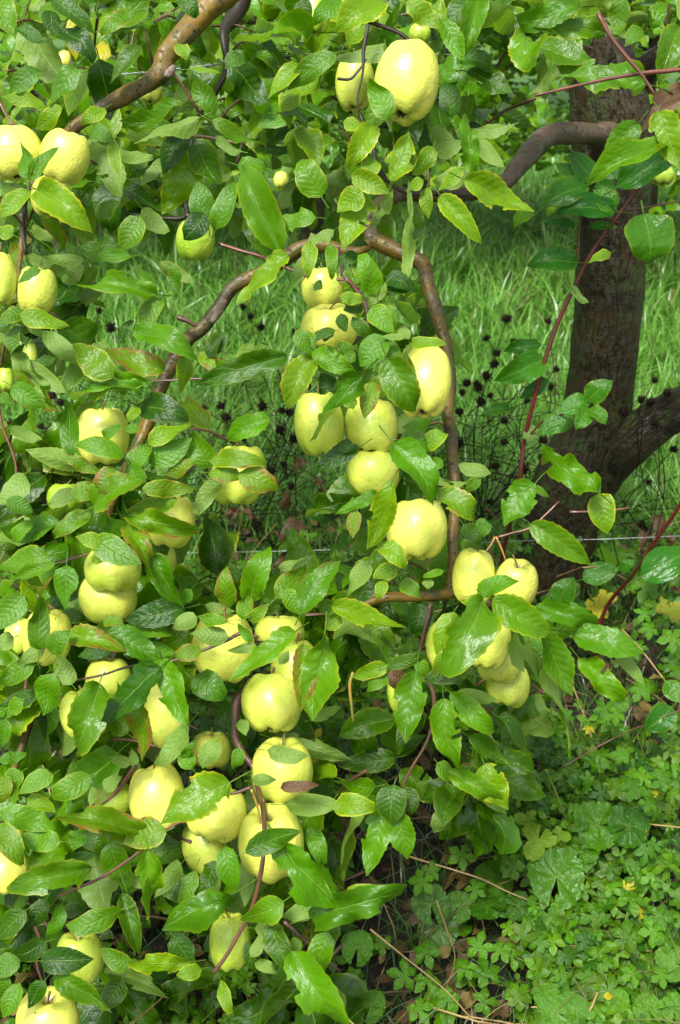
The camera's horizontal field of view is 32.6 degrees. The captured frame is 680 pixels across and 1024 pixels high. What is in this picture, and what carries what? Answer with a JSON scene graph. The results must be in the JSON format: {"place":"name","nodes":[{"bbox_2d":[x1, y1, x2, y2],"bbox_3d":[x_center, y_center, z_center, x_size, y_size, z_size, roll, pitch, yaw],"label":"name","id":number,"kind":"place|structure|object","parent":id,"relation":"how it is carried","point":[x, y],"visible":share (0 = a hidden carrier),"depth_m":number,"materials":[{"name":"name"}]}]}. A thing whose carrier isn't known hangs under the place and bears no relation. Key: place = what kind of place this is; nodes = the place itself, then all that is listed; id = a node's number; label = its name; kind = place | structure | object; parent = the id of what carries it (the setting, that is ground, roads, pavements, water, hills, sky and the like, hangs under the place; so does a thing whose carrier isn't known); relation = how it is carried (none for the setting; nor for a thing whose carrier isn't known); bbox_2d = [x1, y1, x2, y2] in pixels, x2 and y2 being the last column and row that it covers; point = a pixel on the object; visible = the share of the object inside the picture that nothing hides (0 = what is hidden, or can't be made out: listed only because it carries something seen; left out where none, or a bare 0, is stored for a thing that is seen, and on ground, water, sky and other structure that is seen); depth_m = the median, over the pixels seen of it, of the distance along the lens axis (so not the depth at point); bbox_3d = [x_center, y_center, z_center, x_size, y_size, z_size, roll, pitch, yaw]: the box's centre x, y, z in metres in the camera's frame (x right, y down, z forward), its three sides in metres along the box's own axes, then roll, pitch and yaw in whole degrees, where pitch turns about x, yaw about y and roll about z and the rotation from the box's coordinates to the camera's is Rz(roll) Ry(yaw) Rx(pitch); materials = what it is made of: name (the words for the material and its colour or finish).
{"place":"outdoors","nodes":[
{"label":"outdoors","id":0,"kind":"place"},
{"bbox_2d":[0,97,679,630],"bbox_3d":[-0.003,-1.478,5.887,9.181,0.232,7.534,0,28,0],"label":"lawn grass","id":1,"kind":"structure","parent":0,"point":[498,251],"depth_m":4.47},
{"bbox_2d":[0,168,679,560],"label":"tall grass","id":2,"kind":"structure","parent":0,"point":[212,400],"depth_m":4.63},
{"bbox_2d":[0,0,679,1023],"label":"ground","id":3,"kind":"structure","parent":0,"point":[158,942],"depth_m":2.43,"materials":[{"name":"plant"}]},
{"bbox_2d":[6,307,144,434],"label":"dead seed plant","id":4,"kind":"object","parent":3,"relation":"on","point":[60,402],"visible":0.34,"depth_m":2.96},
{"bbox_2d":[0,0,178,141],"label":"apple tree","id":5,"kind":"object","parent":3,"relation":"on","point":[125,110],"visible":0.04,"depth_m":4.72,"materials":[{"name":"green plant"}]},
{"bbox_2d":[0,0,392,1023],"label":"apple tree","id":6,"kind":"object","parent":3,"relation":"on","point":[78,838],"visible":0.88,"depth_m":1.52,"materials":[{"name":"green plant"}]},
{"bbox_2d":[0,368,13,390],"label":"apple","id":7,"kind":"object","parent":6,"relation":"hanging from","point":[7,375],"visible":0.95,"depth_m":1.59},
{"bbox_2d":[0,246,16,305],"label":"apple","id":8,"kind":"object","parent":6,"relation":"hanging from","point":[8,279],"visible":1,"depth_m":1.51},
{"bbox_2d":[0,852,28,894],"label":"apple","id":9,"kind":"object","parent":6,"relation":"hanging from","point":[10,871],"visible":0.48,"depth_m":1.53,"materials":[{"name":"yellow"}]},
{"bbox_2d":[4,619,26,654],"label":"apple","id":10,"kind":"object","parent":6,"relation":"hanging from","point":[15,629],"visible":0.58,"depth_m":1.62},
{"bbox_2d":[0,121,40,181],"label":"apple","id":11,"kind":"object","parent":6,"relation":"hanging from","point":[11,149],"visible":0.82,"depth_m":1.49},
{"bbox_2d":[23,343,36,359],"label":"apple","id":12,"kind":"object","parent":6,"relation":"hanging from","point":[30,350],"visible":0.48,"depth_m":1.59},
{"bbox_2d":[16,262,57,312],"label":"apple","id":13,"kind":"object","parent":6,"relation":"hanging from","point":[39,290],"visible":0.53,"depth_m":1.52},
{"bbox_2d":[22,603,71,665],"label":"apple","id":14,"kind":"object","parent":6,"relation":"hanging from","point":[59,620],"visible":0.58,"depth_m":1.54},
{"bbox_2d":[15,986,79,1023],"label":"apple","id":15,"kind":"object","parent":6,"relation":"hanging from","point":[52,1006],"visible":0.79,"depth_m":1.50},
{"bbox_2d":[30,175,69,218],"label":"apple","id":16,"kind":"object","parent":6,"relation":"hanging from","point":[36,209],"visible":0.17,"depth_m":1.65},
{"bbox_2d":[46,480,82,512],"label":"apple","id":17,"kind":"object","parent":6,"relation":"on","point":[68,507],"visible":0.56,"depth_m":1.64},
{"bbox_2d":[39,123,89,185],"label":"apple","id":18,"kind":"object","parent":6,"relation":"hanging from","point":[68,163],"visible":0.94,"depth_m":1.50,"materials":[{"name":"yellow food"}]},
{"bbox_2d":[59,50,70,64],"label":"apple","id":19,"kind":"object","parent":6,"relation":"hanging from","point":[65,56],"visible":0.56,"depth_m":3.19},
{"bbox_2d":[56,932,103,983],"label":"apple","id":20,"kind":"object","parent":6,"relation":"hanging from","point":[90,945],"visible":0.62,"depth_m":1.53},
{"bbox_2d":[59,685,106,738],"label":"apple","id":21,"kind":"object","parent":6,"relation":"hanging from","point":[66,702],"visible":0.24,"depth_m":1.55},
{"bbox_2d":[77,400,128,464],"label":"apple","id":22,"kind":"object","parent":6,"relation":"hanging from","point":[92,422],"visible":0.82,"depth_m":1.52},
{"bbox_2d":[78,578,136,623],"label":"apple","id":23,"kind":"object","parent":6,"relation":"hanging from","point":[95,606],"visible":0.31,"depth_m":1.55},
{"bbox_2d":[85,657,130,696],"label":"apple","id":24,"kind":"object","parent":6,"relation":"hanging from","point":[108,682],"visible":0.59,"depth_m":1.56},
{"bbox_2d":[94,783,129,813],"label":"apple","id":25,"kind":"object","parent":6,"relation":"hanging from","point":[119,801],"visible":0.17,"depth_m":1.58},
{"bbox_2d":[84,550,141,591],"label":"apple","id":26,"kind":"object","parent":6,"relation":"hanging from","point":[103,576],"visible":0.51,"depth_m":1.52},
{"bbox_2d":[139,77,162,104],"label":"apple","id":27,"kind":"object","parent":6,"relation":"hanging from","point":[154,96],"visible":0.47,"depth_m":1.99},
{"bbox_2d":[128,755,183,828],"bbox_3d":[-0.242,0.371,1.531,0.074,0.098,0.074,-9,-5,-13],"label":"apple","id":28,"kind":"object","parent":6,"relation":"hanging from","point":[152,788],"visible":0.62,"depth_m":1.50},
{"bbox_2d":[157,548,175,571],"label":"apple","id":29,"kind":"object","parent":6,"relation":"hanging from","point":[171,557],"visible":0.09,"depth_m":1.63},
{"bbox_2d":[144,683,189,748],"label":"apple","id":30,"kind":"object","parent":6,"relation":"hanging from","point":[164,723],"visible":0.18,"depth_m":1.54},
{"bbox_2d":[146,496,194,547],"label":"apple","id":31,"kind":"object","parent":6,"relation":"hanging from","point":[182,509],"visible":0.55,"depth_m":1.55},
{"bbox_2d":[181,826,230,874],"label":"apple","id":32,"kind":"object","parent":6,"relation":"hanging from","point":[205,851],"visible":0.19,"depth_m":1.55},
{"bbox_2d":[192,727,231,768],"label":"apple","id":33,"kind":"object","parent":6,"relation":"hanging from","point":[222,760],"visible":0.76,"depth_m":1.60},
{"bbox_2d":[186,788,246,842],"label":"apple","id":34,"kind":"object","parent":6,"relation":"hanging from","point":[226,819],"visible":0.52,"depth_m":1.50,"materials":[{"name":"yellow"}]},
{"bbox_2d":[192,606,253,682],"bbox_3d":[-0.155,0.176,1.560,0.085,0.100,0.085,-3,11,-41],"label":"apple","id":35,"kind":"object","parent":6,"relation":"hanging from","point":[222,662],"visible":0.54,"depth_m":1.53,"materials":[{"name":"yellow food"}]},
{"bbox_2d":[209,910,249,971],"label":"apple","id":36,"kind":"object","parent":6,"relation":"hanging from","point":[225,927],"visible":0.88,"depth_m":1.50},
{"bbox_2d":[211,441,266,504],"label":"apple","id":37,"kind":"object","parent":6,"relation":"hanging from","point":[235,492],"visible":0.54,"depth_m":1.54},
{"bbox_2d":[241,666,300,732],"bbox_3d":[-0.093,0.253,1.571,0.079,0.087,0.083,14,-22,-36],"label":"apple","id":38,"kind":"object","parent":6,"relation":"hanging from","point":[269,702],"visible":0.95,"depth_m":1.54,"materials":[{"name":"yellow"}]},
{"bbox_2d":[238,798,303,883],"bbox_3d":[-0.090,0.427,1.518,0.087,0.111,0.087,8,27,35],"label":"apple","id":39,"kind":"object","parent":6,"relation":"hanging from","point":[280,816],"visible":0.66,"depth_m":1.49,"materials":[{"name":"yellow"}]},
{"bbox_2d":[255,611,304,644],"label":"apple","id":40,"kind":"object","parent":6,"relation":"hanging from","point":[266,626],"visible":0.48,"depth_m":1.64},
{"bbox_2d":[274,171,287,188],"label":"apple","id":41,"kind":"object","parent":6,"relation":"hanging from","point":[280,179],"visible":0.96,"depth_m":3.38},
{"bbox_2d":[251,731,312,803],"bbox_3d":[-0.078,0.342,1.560,0.082,0.094,0.082,-8,14,-33],"label":"apple","id":42,"kind":"object","parent":6,"relation":"hanging from","point":[301,770],"visible":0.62,"depth_m":1.53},
{"bbox_2d":[271,633,312,679],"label":"apple","id":43,"kind":"object","parent":6,"relation":"hanging from","point":[286,669],"visible":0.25,"depth_m":1.57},
{"bbox_2d":[146,411,268,567],"bbox_3d":[-0.432,-0.036,2.972,0.530,0.387,0.380,-9,29,-16],"label":"dead seed plant","id":44,"kind":"object","parent":3,"relation":"on","point":[227,417],"visible":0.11,"depth_m":3.07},
{"bbox_2d":[180,401,342,552],"bbox_3d":[-0.308,-0.068,2.967,0.734,0.435,0.207,0,28,0],"label":"dead seed plant","id":45,"kind":"object","parent":3,"relation":"on","point":[279,430],"visible":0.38,"depth_m":2.97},
{"bbox_2d":[223,453,306,563],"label":"withered stalk","id":46,"kind":"object","parent":3,"relation":"on","point":[234,511],"visible":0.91,"depth_m":2.82,"materials":[{"name":"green plant"}]},
{"bbox_2d":[220,303,318,510],"bbox_3d":[-0.147,-0.259,3.088,0.404,0.659,0.159,0,28,0],"label":"dead seed plant","id":47,"kind":"object","parent":3,"relation":"on","point":[261,326],"visible":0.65,"depth_m":3.06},
{"bbox_2d":[192,384,367,550],"bbox_3d":[-0.185,-0.144,2.975,0.644,0.563,0.266,0,28,0],"label":"dead seed plant","id":48,"kind":"object","parent":3,"relation":"on","point":[262,405],"visible":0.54,"depth_m":2.98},
{"bbox_2d":[223,491,367,551],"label":"dead seed plant","id":49,"kind":"object","parent":3,"relation":"on","point":[322,544],"visible":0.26,"depth_m":2.98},
{"bbox_2d":[273,451,323,574],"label":"withered stalk","id":50,"kind":"object","parent":3,"relation":"on","point":[297,524],"visible":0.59,"depth_m":2.77,"materials":[{"name":"brown plant"}]},
{"bbox_2d":[54,0,552,267],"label":"apple tree","id":51,"kind":"object","parent":3,"relation":"on","point":[247,21],"visible":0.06,"depth_m":4.89,"materials":[{"name":"green plant"}]},
{"bbox_2d":[0,481,679,1023],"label":"cinquefoil","id":52,"kind":"object","parent":3,"relation":"on","point":[590,777],"visible":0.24,"depth_m":1.94,"materials":[{"name":"green plant"}]},
{"bbox_2d":[336,582,585,771],"bbox_3d":[0.318,0.355,2.123,0.648,0.157,0.294,-22,35,-35],"label":"broad leaved herb","id":53,"kind":"object","parent":52,"relation":"on","point":[548,754],"visible":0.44,"depth_m":2.07,"materials":[{"name":"green plant"}]},
{"bbox_2d":[410,883,530,925],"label":"broad leaved herb","id":54,"kind":"object","parent":52,"relation":"on","point":[422,902],"visible":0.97,"depth_m":1.87,"materials":[{"name":"green plant"}]},
{"bbox_2d":[409,856,538,903],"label":"straw stalk","id":55,"kind":"object","parent":52,"relation":"on","point":[449,868],"visible":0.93,"depth_m":1.90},
{"bbox_2d":[471,830,496,853],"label":"broad leaved herb","id":56,"kind":"object","parent":52,"relation":"on","point":[484,847],"visible":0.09,"depth_m":1.89,"materials":[{"name":"green plant"}]},
{"bbox_2d":[514,810,570,861],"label":"broad leaved herb","id":57,"kind":"object","parent":52,"relation":"on","point":[535,846],"visible":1,"depth_m":1.88,"materials":[{"name":"green plant"}]},
{"bbox_2d":[545,769,562,808],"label":"straw stalk","id":58,"kind":"object","parent":52,"relation":"on","point":[549,777],"visible":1,"depth_m":1.90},
{"bbox_2d":[517,903,592,951],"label":"broad leaved herb","id":59,"kind":"object","parent":52,"relation":"on","point":[548,917],"visible":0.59,"depth_m":1.85,"materials":[{"name":"green plant"}]},
{"bbox_2d":[533,982,588,1023],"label":"broad leaved herb","id":60,"kind":"object","parent":52,"relation":"on","point":[552,1001],"visible":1,"depth_m":1.72,"materials":[{"name":"green plant"}]},
{"bbox_2d":[526,846,600,909],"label":"broad leaved herb","id":61,"kind":"object","parent":52,"relation":"on","point":[548,868],"visible":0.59,"depth_m":1.86,"materials":[{"name":"green plant"}]},
{"bbox_2d":[585,589,617,618],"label":"broad leaved herb","id":62,"kind":"object","parent":52,"relation":"on","point":[600,603],"visible":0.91,"depth_m":2.35,"materials":[{"name":"yellow plant"}]},
{"bbox_2d":[562,800,650,868],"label":"broad leaved herb","id":63,"kind":"object","parent":52,"relation":"on","point":[618,817],"visible":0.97,"depth_m":1.91,"materials":[{"name":"green plant"}]},
{"bbox_2d":[550,502,679,732],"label":"dogwood shoot","id":64,"kind":"object","parent":52,"relation":"on","point":[659,564],"visible":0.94,"depth_m":2.10,"materials":[{"name":"green plant"}]},
{"bbox_2d":[621,628,665,680],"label":"straw stalk","id":65,"kind":"object","parent":64,"relation":"on","point":[645,655],"visible":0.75,"depth_m":2.09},
{"bbox_2d":[561,710,678,767],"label":"straw stalk","id":66,"kind":"object","parent":52,"relation":"on","point":[610,740],"visible":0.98,"depth_m":2.01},
{"bbox_2d":[612,945,679,1023],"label":"broad leaved herb","id":67,"kind":"object","parent":52,"relation":"on","point":[670,959],"visible":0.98,"depth_m":1.73,"materials":[{"name":"green plant"}]},
{"bbox_2d":[625,846,679,901],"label":"broad leaved herb","id":68,"kind":"object","parent":52,"relation":"on","point":[635,865],"visible":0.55,"depth_m":1.91,"materials":[{"name":"green plant"}]},
{"bbox_2d":[656,597,679,621],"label":"broad leaved herb","id":69,"kind":"object","parent":52,"relation":"on","point":[671,609],"visible":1,"depth_m":2.34,"materials":[{"name":"yellow plant"}]},
{"bbox_2d":[0,532,679,1023],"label":"ground cover plants","id":70,"kind":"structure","parent":3,"relation":"on","point":[408,762],"depth_m":1.99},
{"bbox_2d":[0,508,679,1023],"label":"leaf litter","id":71,"kind":"object","parent":3,"relation":"on","point":[642,710],"visible":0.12,"depth_m":1.99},
{"bbox_2d":[0,543,679,1023],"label":"undergrowth","id":72,"kind":"object","parent":3,"relation":"on","point":[438,935],"visible":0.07,"depth_m":1.90,"materials":[{"name":"green plant"}]},
{"bbox_2d":[0,519,679,1023],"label":"dry stalks","id":73,"kind":"object","parent":3,"relation":"on","point":[430,817],"visible":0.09,"depth_m":1.92,"materials":[{"name":"plant"}]},
{"bbox_2d":[341,929,385,1023],"bbox_3d":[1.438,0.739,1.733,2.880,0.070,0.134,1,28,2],"label":"broad leaved herb","id":74,"kind":"object","parent":3,"relation":"on","point":[359,940],"visible":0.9,"depth_m":1.81,"materials":[{"name":"green plant"}]},
{"bbox_2d":[67,0,679,930],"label":"apple tree","id":75,"kind":"object","parent":3,"relation":"on","point":[599,68],"visible":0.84,"depth_m":1.50,"materials":[{"name":"green plant"}]},
{"bbox_2d":[176,214,214,260],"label":"apple","id":76,"kind":"object","parent":75,"relation":"hanging from","point":[201,248],"visible":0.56,"depth_m":1.58,"materials":[{"name":"green food"}]},
{"bbox_2d":[300,0,329,36],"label":"apple","id":77,"kind":"object","parent":75,"relation":"hanging from","point":[322,26],"visible":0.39,"depth_m":1.74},
{"bbox_2d":[294,383,343,455],"bbox_3d":[-0.029,-0.126,1.580,0.069,0.098,0.069,-7,6,-27],"label":"apple","id":78,"kind":"object","parent":75,"relation":"hanging from","point":[309,408],"visible":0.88,"depth_m":1.55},
{"bbox_2d":[301,262,343,307],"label":"apple","id":79,"kind":"object","parent":75,"relation":"hanging from","point":[330,291],"visible":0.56,"depth_m":1.62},
{"bbox_2d":[39,18,606,82],"bbox_3d":[-0.021,-0.803,2.021,1.368,0.143,0.052,-2,28,-4],"label":"trellis wire","id":80,"kind":"object","parent":75,"relation":"attached to","point":[124,74],"visible":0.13,"depth_m":2.00,"materials":[{"name":"grey metal"}]},
{"bbox_2d":[301,299,356,348],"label":"apple","id":81,"kind":"object","parent":75,"relation":"hanging from","point":[317,318],"visible":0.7,"depth_m":1.57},
{"bbox_2d":[335,48,373,112],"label":"apple","id":82,"kind":"object","parent":75,"relation":"hanging from","point":[346,92],"visible":0.7,"depth_m":1.70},
{"bbox_2d":[344,396,398,451],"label":"apple","id":83,"kind":"object","parent":75,"relation":"hanging from","point":[359,429],"visible":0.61,"depth_m":1.57,"materials":[{"name":"yellow"}]},
{"bbox_2d":[347,449,398,494],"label":"apple","id":84,"kind":"object","parent":75,"relation":"hanging from","point":[374,470],"visible":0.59,"depth_m":1.57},
{"bbox_2d":[388,669,404,688],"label":"withered leaf","id":85,"kind":"object","parent":75,"relation":"attached to","point":[395,677],"visible":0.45,"depth_m":1.49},
{"bbox_2d":[387,673,406,711],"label":"apple","id":86,"kind":"object","parent":75,"relation":"hanging from","point":[393,702],"visible":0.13,"depth_m":1.55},
{"bbox_2d":[374,37,439,126],"bbox_3d":[0.084,-0.548,1.470,0.083,0.108,0.083,11,-5,-38],"label":"apple","id":87,"kind":"object","parent":75,"relation":"hanging from","point":[407,73],"visible":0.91,"depth_m":1.44,"materials":[{"name":"yellow"}]},
{"bbox_2d":[386,496,446,560],"bbox_3d":[0.104,0.019,1.571,0.083,0.092,0.083,-3,-8,19],"label":"apple","id":88,"kind":"object","parent":75,"relation":"hanging from","point":[418,529],"visible":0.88,"depth_m":1.54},
{"bbox_2d":[408,24,430,43],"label":"apple","id":89,"kind":"object","parent":75,"relation":"hanging from","point":[416,31],"visible":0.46,"depth_m":1.59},
{"bbox_2d":[404,347,451,417],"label":"apple","id":90,"kind":"object","parent":75,"relation":"hanging from","point":[433,370],"visible":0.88,"depth_m":1.53,"materials":[{"name":"yellow"}]},
{"bbox_2d":[193,536,672,552],"bbox_3d":[0.106,0.049,2.382,1.243,0.184,0.111,6,29,11],"label":"trellis wire","id":91,"kind":"object","parent":75,"relation":"attached to","point":[527,540],"visible":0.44,"depth_m":2.23,"materials":[{"name":"grey"}]},
{"bbox_2d":[426,622,441,665],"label":"apple","id":92,"kind":"object","parent":75,"relation":"hanging from","point":[430,652],"visible":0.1,"depth_m":1.59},
{"bbox_2d":[452,544,494,601],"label":"apple","id":93,"kind":"object","parent":75,"relation":"hanging from","point":[473,568],"visible":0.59,"depth_m":1.54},
{"bbox_2d":[473,624,510,669],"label":"apple","id":94,"kind":"object","parent":75,"relation":"hanging from","point":[494,656],"visible":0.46,"depth_m":1.52,"materials":[{"name":"yellow food"}]},
{"bbox_2d":[476,654,519,683],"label":"apple","id":95,"kind":"object","parent":75,"relation":"hanging from","point":[507,672],"visible":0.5,"depth_m":1.56,"materials":[{"name":"yellow food"}]},
{"bbox_2d":[486,667,529,707],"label":"apple","id":96,"kind":"object","parent":75,"relation":"hanging from","point":[514,694],"visible":0.54,"depth_m":1.60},
{"bbox_2d":[494,554,537,603],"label":"apple","id":97,"kind":"object","parent":75,"relation":"hanging from","point":[523,572],"visible":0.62,"depth_m":1.54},
{"bbox_2d":[652,167,673,185],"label":"apple","id":98,"kind":"object","parent":75,"relation":"hanging from","point":[666,177],"visible":0.56,"depth_m":2.58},
{"bbox_2d":[436,901,455,985],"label":"straw stalk","id":99,"kind":"object","parent":3,"relation":"on","point":[449,938],"visible":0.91,"depth_m":1.81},
{"bbox_2d":[403,378,540,524],"bbox_3d":[0.348,-0.102,2.886,0.693,0.572,0.215,0,28,0],"label":"dead seed plant","id":100,"kind":"object","parent":3,"relation":"on","point":[459,412],"visible":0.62,"depth_m":2.86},
{"bbox_2d":[346,578,679,1023],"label":"cinquefoil plant","id":101,"kind":"object","parent":3,"relation":"on","point":[511,866],"visible":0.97,"depth_m":1.81,"materials":[{"name":"green plant"}]},
{"bbox_2d":[370,929,469,1016],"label":"straw stalk","id":102,"kind":"object","parent":101,"relation":"on","point":[395,949],"visible":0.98,"depth_m":1.75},
{"bbox_2d":[407,365,664,555],"bbox_3d":[0.418,-0.052,2.758,0.734,0.604,0.269,0,28,0],"label":"dead seed plant","id":103,"kind":"object","parent":3,"relation":"on","point":[544,439],"visible":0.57,"depth_m":2.74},
{"bbox_2d":[439,314,658,549],"bbox_3d":[0.439,-0.195,2.939,0.724,0.687,0.196,-5,28,-9],"label":"dead seed plant","id":104,"kind":"object","parent":3,"relation":"on","point":[497,353],"visible":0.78,"depth_m":2.89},
{"bbox_2d":[429,6,679,215],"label":"apple tree","id":105,"kind":"object","parent":3,"relation":"on","point":[649,40],"visible":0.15,"depth_m":4.93,"materials":[{"name":"green plant"}]},
{"bbox_2d":[480,150,679,611],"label":"dogwood shoot","id":106,"kind":"object","parent":3,"relation":"on","point":[650,237],"visible":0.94,"depth_m":1.84,"materials":[{"name":"green plant"}]},
{"bbox_2d":[490,376,679,641],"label":"dead seed plant","id":107,"kind":"object","parent":3,"relation":"on","point":[623,411],"visible":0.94,"depth_m":2.46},
{"bbox_2d":[613,444,679,547],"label":"dead seed plant","id":108,"kind":"object","parent":3,"relation":"on","point":[643,523],"visible":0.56,"depth_m":2.78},
{"bbox_2d":[635,506,675,617],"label":"withered stalk","id":109,"kind":"object","parent":3,"relation":"on","point":[643,542],"visible":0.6,"depth_m":2.62,"materials":[{"name":"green plant"}]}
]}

